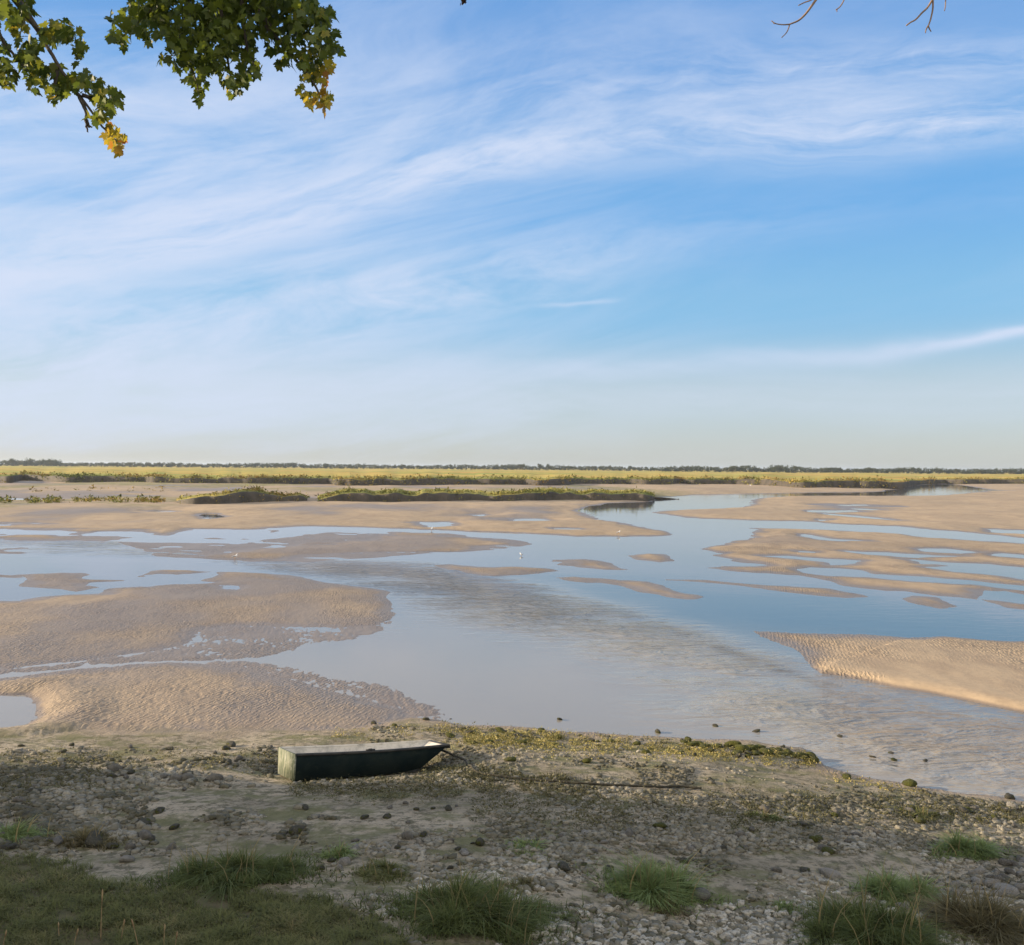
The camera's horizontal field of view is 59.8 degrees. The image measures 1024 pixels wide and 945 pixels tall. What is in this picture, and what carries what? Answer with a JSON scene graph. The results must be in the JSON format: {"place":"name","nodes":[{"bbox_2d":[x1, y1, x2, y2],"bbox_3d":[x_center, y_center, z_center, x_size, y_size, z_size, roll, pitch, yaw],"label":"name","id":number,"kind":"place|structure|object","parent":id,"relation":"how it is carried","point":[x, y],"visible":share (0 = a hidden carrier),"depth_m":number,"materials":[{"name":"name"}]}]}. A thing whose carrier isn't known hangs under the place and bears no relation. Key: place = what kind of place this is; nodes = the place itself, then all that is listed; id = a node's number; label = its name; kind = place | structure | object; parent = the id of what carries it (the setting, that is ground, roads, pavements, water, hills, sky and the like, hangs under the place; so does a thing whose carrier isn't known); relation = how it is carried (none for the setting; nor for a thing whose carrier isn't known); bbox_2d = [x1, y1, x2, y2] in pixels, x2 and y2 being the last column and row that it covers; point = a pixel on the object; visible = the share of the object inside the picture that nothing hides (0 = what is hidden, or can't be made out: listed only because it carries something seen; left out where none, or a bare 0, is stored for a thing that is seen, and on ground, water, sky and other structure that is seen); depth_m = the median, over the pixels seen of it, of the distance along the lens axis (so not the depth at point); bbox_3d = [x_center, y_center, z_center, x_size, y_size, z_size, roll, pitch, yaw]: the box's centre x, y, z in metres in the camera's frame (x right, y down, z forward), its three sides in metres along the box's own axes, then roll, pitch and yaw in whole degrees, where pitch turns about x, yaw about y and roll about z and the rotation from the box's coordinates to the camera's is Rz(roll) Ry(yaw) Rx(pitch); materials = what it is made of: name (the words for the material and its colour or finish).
{"place":"outdoors","nodes":[
{"label":"outdoors","id":0,"kind":"place"},
{"bbox_2d":[0,847,416,944],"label":"lawn grass","id":1,"kind":"structure","parent":0,"point":[277,911],"depth_m":8.51,"materials":[{"name":"plant"}]},
{"bbox_2d":[0,481,1023,944],"bbox_3d":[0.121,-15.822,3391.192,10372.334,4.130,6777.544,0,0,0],"label":"tidal flat","id":2,"kind":"structure","parent":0,"point":[154,705],"depth_m":23.33,"materials":[{"name":"sand"}]},
{"bbox_2d":[5,843,17,849],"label":"stone","id":3,"kind":"object","parent":2,"relation":"on","point":[11,846],"visible":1,"depth_m":10.56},
{"bbox_2d":[0,811,57,842],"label":"grass tuft","id":4,"kind":"object","parent":2,"relation":"on","point":[14,833],"visible":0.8,"depth_m":11.03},
{"bbox_2d":[52,836,62,844],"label":"stone","id":5,"kind":"object","parent":2,"relation":"on","point":[57,840],"visible":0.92,"depth_m":10.71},
{"bbox_2d":[28,820,136,853],"bbox_3d":[-5.277,4.387,10.901,1.676,0.361,1.008,0,0,0],"label":"grass tuft","id":6,"kind":"object","parent":2,"relation":"on","point":[79,836],"visible":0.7,"depth_m":10.82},
{"bbox_2d":[83,830,102,847],"bbox_3d":[-5.096,4.469,10.841,0.209,0.176,0.390,3,1,-18],"label":"stone","id":7,"kind":"object","parent":2,"relation":"on","point":[92,838],"visible":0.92,"depth_m":10.75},
{"bbox_2d":[100,889,102,940],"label":"dry stalk","id":8,"kind":"object","parent":2,"relation":"on","point":[101,912],"visible":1,"depth_m":8.15,"materials":[{"name":"plant"}]},
{"bbox_2d":[104,843,118,848],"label":"stone","id":9,"kind":"object","parent":2,"relation":"on","point":[113,845],"visible":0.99,"depth_m":10.69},
{"bbox_2d":[106,773,117,777],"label":"stone","id":10,"kind":"object","parent":2,"relation":"on","point":[112,775],"visible":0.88,"depth_m":13.96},
{"bbox_2d":[107,764,122,771],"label":"stone","id":11,"kind":"object","parent":2,"relation":"on","point":[114,767],"visible":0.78,"depth_m":14.32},
{"bbox_2d":[119,855,134,861],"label":"stone","id":12,"kind":"object","parent":2,"relation":"on","point":[126,858],"visible":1,"depth_m":10.15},
{"bbox_2d":[124,843,135,849],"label":"stone","id":13,"kind":"object","parent":2,"relation":"on","point":[132,846],"visible":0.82,"depth_m":10.66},
{"bbox_2d":[134,818,150,824],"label":"stone","id":14,"kind":"object","parent":2,"relation":"on","point":[147,821],"visible":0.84,"depth_m":11.60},
{"bbox_2d":[139,829,152,839],"bbox_3d":[-4.556,4.519,11.076,0.160,0.155,0.306,10,-8,-25],"label":"stone","id":15,"kind":"object","parent":2,"relation":"on","point":[144,834],"visible":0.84,"depth_m":10.99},
{"bbox_2d":[144,835,155,842],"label":"stone","id":16,"kind":"object","parent":2,"relation":"on","point":[152,837],"visible":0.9,"depth_m":10.95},
{"bbox_2d":[154,807,164,813],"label":"stone","id":17,"kind":"object","parent":2,"relation":"on","point":[159,810],"visible":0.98,"depth_m":12.04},
{"bbox_2d":[165,842,175,849],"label":"stone","id":18,"kind":"object","parent":2,"relation":"on","point":[169,846],"visible":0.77,"depth_m":10.65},
{"bbox_2d":[169,823,179,829],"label":"stone","id":19,"kind":"object","parent":2,"relation":"on","point":[174,826],"visible":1,"depth_m":11.43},
{"bbox_2d":[168,774,181,780],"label":"stone","id":20,"kind":"object","parent":2,"relation":"on","point":[176,777],"visible":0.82,"depth_m":13.68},
{"bbox_2d":[180,773,193,779],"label":"stone","id":21,"kind":"object","parent":2,"relation":"on","point":[185,776],"visible":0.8,"depth_m":13.78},
{"bbox_2d":[205,773,223,781],"bbox_3d":[-4.623,4.737,13.818,0.281,0.141,0.147,9,-7,-35],"label":"stone","id":22,"kind":"object","parent":2,"relation":"on","point":[213,777],"visible":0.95,"depth_m":13.77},
{"bbox_2d":[226,741,235,746],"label":"stone","id":23,"kind":"object","parent":2,"relation":"on","point":[231,743],"visible":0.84,"depth_m":16.54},
{"bbox_2d":[75,827,387,916],"bbox_3d":[-2.962,4.137,9.309,3.317,0.614,2.093,0,0,0],"label":"grass tuft","id":24,"kind":"object","parent":2,"relation":"on","point":[230,871],"visible":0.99,"depth_m":9.47,"materials":[{"name":"plant"}]},
{"bbox_2d":[176,489,306,503],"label":"grassy islet","id":25,"kind":"object","parent":2,"relation":"on","point":[251,496],"visible":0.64,"depth_m":119.24,"materials":[{"name":"green plant"}]},
{"bbox_2d":[289,825,305,835],"bbox_3d":[-2.678,4.454,11.082,0.158,0.130,0.243,8,1,30],"label":"stone","id":26,"kind":"object","parent":2,"relation":"on","point":[295,829],"visible":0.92,"depth_m":11.02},
{"bbox_2d":[302,804,308,809],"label":"stone","id":27,"kind":"object","parent":2,"relation":"on","point":[305,806],"visible":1,"depth_m":12.14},
{"bbox_2d":[327,857,335,862],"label":"stone","id":28,"kind":"object","parent":2,"relation":"on","point":[332,859],"visible":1,"depth_m":9.89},
{"bbox_2d":[303,838,372,862],"bbox_3d":[-1.940,4.246,10.121,0.662,0.305,0.770,1,0,27],"label":"grass tuft","id":29,"kind":"object","parent":2,"relation":"on","point":[339,852],"visible":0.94,"depth_m":10.07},
{"bbox_2d":[339,857,350,865],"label":"stone","id":30,"kind":"object","parent":2,"relation":"on","point":[344,861],"visible":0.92,"depth_m":9.84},
{"bbox_2d":[278,740,449,780],"bbox_3d":[-2.491,4.895,15.239,2.749,0.438,1.224,5,-13,-26],"label":"rowing boat","id":31,"kind":"object","parent":2,"relation":"on","point":[298,763],"visible":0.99,"depth_m":14.78,"materials":[{"name":"wood"}]},
{"bbox_2d":[442,749,701,788],"bbox_3d":[0.535,4.853,14.206,4.710,0.280,1.330,1,0,27],"label":"mooring rope","id":32,"kind":"object","parent":31,"relation":"attached to","point":[587,783],"visible":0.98,"depth_m":13.70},
{"bbox_2d":[360,814,368,819],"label":"stone","id":33,"kind":"object","parent":2,"relation":"on","point":[365,816],"visible":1,"depth_m":11.61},
{"bbox_2d":[382,813,391,818],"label":"stone","id":34,"kind":"object","parent":2,"relation":"on","point":[387,816],"visible":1,"depth_m":11.60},
{"bbox_2d":[343,855,430,886],"bbox_3d":[-1.334,4.222,9.515,1.041,0.298,0.790,1,0,35],"label":"grass tuft","id":35,"kind":"object","parent":2,"relation":"on","point":[373,873],"visible":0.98,"depth_m":9.55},
{"bbox_2d":[401,831,412,839],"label":"stone","id":36,"kind":"object","parent":2,"relation":"on","point":[406,835],"visible":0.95,"depth_m":10.69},
{"bbox_2d":[420,831,426,836],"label":"stone","id":37,"kind":"object","parent":2,"relation":"on","point":[423,834],"visible":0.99,"depth_m":10.80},
{"bbox_2d":[445,804,451,810],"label":"stone","id":38,"kind":"object","parent":2,"relation":"on","point":[448,807],"visible":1,"depth_m":11.93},
{"bbox_2d":[446,732,454,737],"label":"stone","id":39,"kind":"object","parent":2,"relation":"on","point":[449,735],"visible":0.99,"depth_m":17.27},
{"bbox_2d":[461,850,468,855],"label":"stone","id":40,"kind":"object","parent":2,"relation":"on","point":[464,852],"visible":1,"depth_m":10.16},
{"bbox_2d":[302,852,642,944],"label":"grass tuft","id":41,"kind":"object","parent":2,"relation":"on","point":[490,910],"visible":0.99,"depth_m":8.40,"materials":[{"name":"plant"}]},
{"bbox_2d":[475,837,484,845],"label":"stone","id":42,"kind":"object","parent":2,"relation":"on","point":[479,841],"visible":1,"depth_m":10.48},
{"bbox_2d":[317,488,654,501],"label":"grassy spit","id":43,"kind":"structure","parent":2,"relation":"on","point":[393,496],"depth_m":133.61,"materials":[{"name":"green plant"}]},
{"bbox_2d":[495,727,505,732],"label":"stone","id":44,"kind":"object","parent":2,"relation":"on","point":[499,729],"visible":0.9,"depth_m":17.76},
{"bbox_2d":[504,757,516,761],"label":"stone","id":45,"kind":"object","parent":2,"relation":"on","point":[506,759],"visible":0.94,"depth_m":15.03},
{"bbox_2d":[0,724,1023,944],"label":"shingle","id":46,"kind":"object","parent":2,"relation":"on","point":[753,935],"visible":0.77,"depth_m":11.46,"materials":[{"name":"gravel"}]},
{"bbox_2d":[992,883,1019,895],"bbox_3d":[5.714,4.825,10.296,0.220,0.099,0.342,0,0,-1],"label":"stone","id":47,"kind":"object","parent":46,"relation":"on","point":[1009,888],"visible":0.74,"depth_m":10.26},
{"bbox_2d":[0,720,1023,840],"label":"seaweed","id":48,"kind":"object","parent":2,"relation":"on","point":[502,737],"visible":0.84,"depth_m":13.64,"materials":[{"name":"plant"}]},
{"bbox_2d":[502,872,542,894],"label":"grass tuft","id":49,"kind":"object","parent":2,"relation":"on","point":[529,880],"visible":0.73,"depth_m":9.33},
{"bbox_2d":[499,834,556,861],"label":"grass tuft","id":50,"kind":"object","parent":2,"relation":"on","point":[535,842],"visible":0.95,"depth_m":10.47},
{"bbox_2d":[558,861,570,871],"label":"stone","id":51,"kind":"object","parent":2,"relation":"on","point":[563,866],"visible":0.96,"depth_m":9.87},
{"bbox_2d":[582,758,590,762],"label":"stone","id":52,"kind":"object","parent":2,"relation":"on","point":[586,760],"visible":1,"depth_m":15.14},
{"bbox_2d":[605,865,613,872],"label":"stone","id":53,"kind":"object","parent":2,"relation":"on","point":[608,866],"visible":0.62,"depth_m":10.04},
{"bbox_2d":[625,828,633,836],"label":"stone","id":54,"kind":"object","parent":2,"relation":"on","point":[629,832],"visible":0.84,"depth_m":11.25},
{"bbox_2d":[628,789,665,807],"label":"dry stalk","id":55,"kind":"object","parent":2,"relation":"on","point":[648,799],"visible":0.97,"depth_m":12.92,"materials":[{"name":"plant"}]},
{"bbox_2d":[653,822,666,827],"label":"stone","id":56,"kind":"object","parent":2,"relation":"on","point":[661,824],"visible":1,"depth_m":11.57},
{"bbox_2d":[573,840,749,919],"bbox_3d":[1.520,4.224,9.572,1.975,0.675,1.716,0,0,0],"label":"grass tuft","id":57,"kind":"object","parent":2,"relation":"on","point":[645,883],"visible":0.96,"depth_m":9.44,"materials":[{"name":"plant"}]},
{"bbox_2d":[638,893,688,919],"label":"grass tuft","id":58,"kind":"object","parent":2,"relation":"on","point":[666,910],"visible":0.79,"depth_m":9.10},
{"bbox_2d":[679,857,689,863],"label":"stone","id":59,"kind":"object","parent":2,"relation":"on","point":[681,859],"visible":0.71,"depth_m":10.49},
{"bbox_2d":[687,741,697,745],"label":"stone","id":60,"kind":"object","parent":2,"relation":"on","point":[693,743],"visible":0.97,"depth_m":16.94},
{"bbox_2d":[693,887,710,902],"bbox_3d":[2.008,4.496,9.457,0.197,0.149,0.351,-13,-6,-16],"label":"stone","id":61,"kind":"object","parent":2,"relation":"on","point":[705,894],"visible":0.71,"depth_m":9.36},
{"bbox_2d":[725,740,740,745],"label":"stone","id":62,"kind":"object","parent":2,"relation":"on","point":[732,743],"visible":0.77,"depth_m":16.84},
{"bbox_2d":[731,750,742,754],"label":"stone","id":63,"kind":"object","parent":2,"relation":"on","point":[735,752],"visible":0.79,"depth_m":16.22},
{"bbox_2d":[734,830,745,836],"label":"stone","id":64,"kind":"object","parent":2,"relation":"on","point":[738,833],"visible":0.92,"depth_m":11.56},
{"bbox_2d":[735,744,749,751],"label":"stone","id":65,"kind":"object","parent":2,"relation":"on","point":[741,747],"visible":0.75,"depth_m":16.46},
{"bbox_2d":[749,745,759,750],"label":"stone","id":66,"kind":"object","parent":2,"relation":"on","point":[753,747],"visible":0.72,"depth_m":16.61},
{"bbox_2d":[729,806,791,823],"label":"grass tuft","id":67,"kind":"object","parent":2,"relation":"on","point":[769,817],"visible":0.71,"depth_m":12.44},
{"bbox_2d":[759,805,770,812],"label":"stone","id":68,"kind":"object","parent":2,"relation":"on","point":[766,809],"visible":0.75,"depth_m":12.83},
{"bbox_2d":[759,747,772,755],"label":"stone","id":69,"kind":"object","parent":2,"relation":"on","point":[764,750],"visible":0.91,"depth_m":16.33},
{"bbox_2d":[771,866,781,872],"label":"stone","id":70,"kind":"object","parent":2,"relation":"on","point":[776,869],"visible":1,"depth_m":10.42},
{"bbox_2d":[778,751,788,755],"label":"stone","id":71,"kind":"object","parent":2,"relation":"on","point":[782,752],"visible":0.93,"depth_m":16.43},
{"bbox_2d":[768,897,802,914],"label":"grass tuft","id":72,"kind":"object","parent":2,"relation":"on","point":[782,905],"visible":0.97,"depth_m":9.36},
{"bbox_2d":[791,752,805,757],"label":"stone","id":73,"kind":"object","parent":2,"relation":"on","point":[800,754],"visible":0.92,"depth_m":16.46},
{"bbox_2d":[796,820,806,826],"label":"stone","id":74,"kind":"object","parent":2,"relation":"on","point":[802,823],"visible":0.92,"depth_m":12.18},
{"bbox_2d":[800,866,809,871],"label":"stone","id":75,"kind":"object","parent":2,"relation":"on","point":[803,869],"visible":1,"depth_m":10.51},
{"bbox_2d":[806,751,815,757],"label":"stone","id":76,"kind":"object","parent":2,"relation":"on","point":[809,754],"visible":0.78,"depth_m":16.54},
{"bbox_2d":[809,836,818,841],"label":"stone","id":77,"kind":"object","parent":2,"relation":"on","point":[814,838],"visible":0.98,"depth_m":11.60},
{"bbox_2d":[821,846,834,854],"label":"stone","id":78,"kind":"object","parent":2,"relation":"on","point":[828,849],"visible":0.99,"depth_m":11.20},
{"bbox_2d":[818,868,841,879],"bbox_3d":[3.731,4.701,10.429,0.167,0.104,0.281,0,0,-24],"label":"stone","id":79,"kind":"object","parent":2,"relation":"on","point":[829,872],"visible":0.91,"depth_m":10.38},
{"bbox_2d":[842,773,851,779],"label":"stone","id":80,"kind":"object","parent":2,"relation":"on","point":[846,775],"visible":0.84,"depth_m":15.35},
{"bbox_2d":[755,856,993,944],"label":"grass tuft","id":81,"kind":"object","parent":2,"relation":"on","point":[864,925],"visible":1,"depth_m":8.67,"materials":[{"name":"plant"}]},
{"bbox_2d":[873,829,882,834],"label":"stone","id":82,"kind":"object","parent":2,"relation":"on","point":[876,831],"visible":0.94,"depth_m":12.13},
{"bbox_2d":[832,849,954,911],"bbox_3d":[4.376,4.535,10.012,1.533,0.568,1.444,0,0,0],"label":"grass tuft","id":83,"kind":"object","parent":2,"relation":"on","point":[899,887],"visible":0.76,"depth_m":9.93,"materials":[{"name":"plant"}]},
{"bbox_2d":[895,902,908,909],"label":"stone","id":84,"kind":"object","parent":2,"relation":"on","point":[902,905],"visible":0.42,"depth_m":9.54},
{"bbox_2d":[902,778,916,786],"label":"stone","id":85,"kind":"object","parent":2,"relation":"on","point":[909,782],"visible":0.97,"depth_m":15.10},
{"bbox_2d":[853,800,966,825],"bbox_3d":[5.953,5.045,13.290,1.618,0.292,0.685,1,0,15],"label":"grass tuft","id":86,"kind":"object","parent":2,"relation":"on","point":[923,812],"visible":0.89,"depth_m":13.25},
{"bbox_2d":[914,817,925,823],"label":"stone","id":87,"kind":"object","parent":2,"relation":"on","point":[919,820],"visible":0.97,"depth_m":12.88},
{"bbox_2d":[948,881,960,887],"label":"stone","id":88,"kind":"object","parent":2,"relation":"on","point":[958,884],"visible":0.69,"depth_m":10.39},
{"bbox_2d":[887,857,1023,944],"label":"grass tuft","id":89,"kind":"object","parent":2,"relation":"on","point":[986,918],"visible":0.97,"depth_m":9.00,"materials":[{"name":"plant"}]},
{"bbox_2d":[958,806,970,813],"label":"stone","id":90,"kind":"object","parent":2,"relation":"on","point":[962,809],"visible":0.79,"depth_m":13.60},
{"bbox_2d":[922,820,1018,862],"bbox_3d":[5.920,4.801,11.563,1.476,0.479,1.178,0,0,0],"label":"grass tuft","id":91,"kind":"object","parent":2,"relation":"on","point":[976,849],"visible":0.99,"depth_m":11.55,"materials":[{"name":"plant"}]},
{"bbox_2d":[971,876,982,885],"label":"stone","id":92,"kind":"object","parent":2,"relation":"on","point":[976,879],"visible":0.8,"depth_m":10.55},
{"bbox_2d":[974,868,986,873],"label":"stone","id":93,"kind":"object","parent":2,"relation":"on","point":[979,870],"visible":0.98,"depth_m":10.92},
{"bbox_2d":[983,879,1000,887],"bbox_3d":[5.669,4.861,10.504,0.228,0.152,0.161,3,15,23],"label":"stone","id":94,"kind":"object","parent":2,"relation":"on","point":[988,883],"visible":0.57,"depth_m":10.47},
{"bbox_2d":[991,890,1002,896],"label":"stone","id":95,"kind":"object","parent":2,"relation":"on","point":[1000,893],"visible":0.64,"depth_m":10.13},
{"bbox_2d":[994,875,1003,881],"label":"stone","id":96,"kind":"object","parent":2,"relation":"on","point":[1000,877],"visible":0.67,"depth_m":10.69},
{"bbox_2d":[998,858,1011,865],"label":"stone","id":97,"kind":"object","parent":2,"relation":"on","point":[1004,862],"visible":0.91,"depth_m":11.19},
{"bbox_2d":[1004,794,1014,799],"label":"stone","id":98,"kind":"object","parent":2,"relation":"on","point":[1008,796],"visible":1,"depth_m":14.56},
{"bbox_2d":[1004,867,1016,875],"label":"stone","id":99,"kind":"object","parent":2,"relation":"on","point":[1008,870],"visible":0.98,"depth_m":10.90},
{"bbox_2d":[1006,801,1017,809],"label":"stone","id":100,"kind":"object","parent":2,"relation":"on","point":[1008,803],"visible":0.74,"depth_m":14.00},
{"bbox_2d":[1014,883,1023,889],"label":"stone","id":101,"kind":"object","parent":2,"relation":"on","point":[1020,886],"visible":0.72,"depth_m":10.45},
{"bbox_2d":[1016,871,1023,876],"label":"stone","id":102,"kind":"object","parent":2,"relation":"on","point":[1020,873],"visible":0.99,"depth_m":10.83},
{"bbox_2d":[0,484,1023,801],"bbox_3d":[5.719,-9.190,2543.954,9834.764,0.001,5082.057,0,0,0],"label":"estuary water","id":103,"kind":"structure","parent":0,"point":[546,650],"depth_m":29.37,"materials":[{"name":"liquid"}]},
{"bbox_2d":[0,464,1023,488],"bbox_3d":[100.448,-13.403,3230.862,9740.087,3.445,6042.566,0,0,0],"label":"salt marsh","id":104,"kind":"structure","parent":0,"point":[397,473],"depth_m":348.92,"materials":[{"name":"yellow plant"}]},
{"bbox_2d":[9,458,20,465],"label":"tree","id":105,"kind":"object","parent":104,"relation":"on","point":[12,461],"visible":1,"depth_m":1078.96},
{"bbox_2d":[46,460,57,466],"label":"tree","id":106,"kind":"object","parent":104,"relation":"on","point":[52,462],"visible":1,"depth_m":1077.85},
{"bbox_2d":[0,469,1023,503],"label":"marsh grass","id":107,"kind":"structure","parent":104,"relation":"on","point":[156,498],"depth_m":235.06,"materials":[{"name":"plant"}]},
{"bbox_2d":[0,458,1023,473],"bbox_3d":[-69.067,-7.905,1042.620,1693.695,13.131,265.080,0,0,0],"label":"distant woodland","id":108,"kind":"object","parent":104,"relation":"on","point":[43,462],"visible":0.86,"depth_m":1102.53,"materials":[{"name":"plant"}]},
{"bbox_2d":[774,465,783,470],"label":"tree","id":109,"kind":"object","parent":104,"relation":"on","point":[779,467],"visible":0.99,"depth_m":899.41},
{"bbox_2d":[0,0,1023,471],"label":"sky","id":110,"kind":"structure","parent":0,"point":[625,233],"materials":[{"name":"blue"}]},
{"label":"promenade","id":111,"kind":"structure","parent":0,"visible":0},
{"bbox_2d":[0,0,466,157],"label":"maple tree","id":112,"kind":"object","parent":111,"relation":"on","point":[223,28],"visible":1,"depth_m":7.59,"materials":[{"name":"green plant"}]},
{"bbox_2d":[771,0,945,37],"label":"bare tree","id":113,"kind":"object","parent":111,"relation":"on","point":[919,15],"visible":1,"depth_m":6.97,"materials":[{"name":"brown wood"}]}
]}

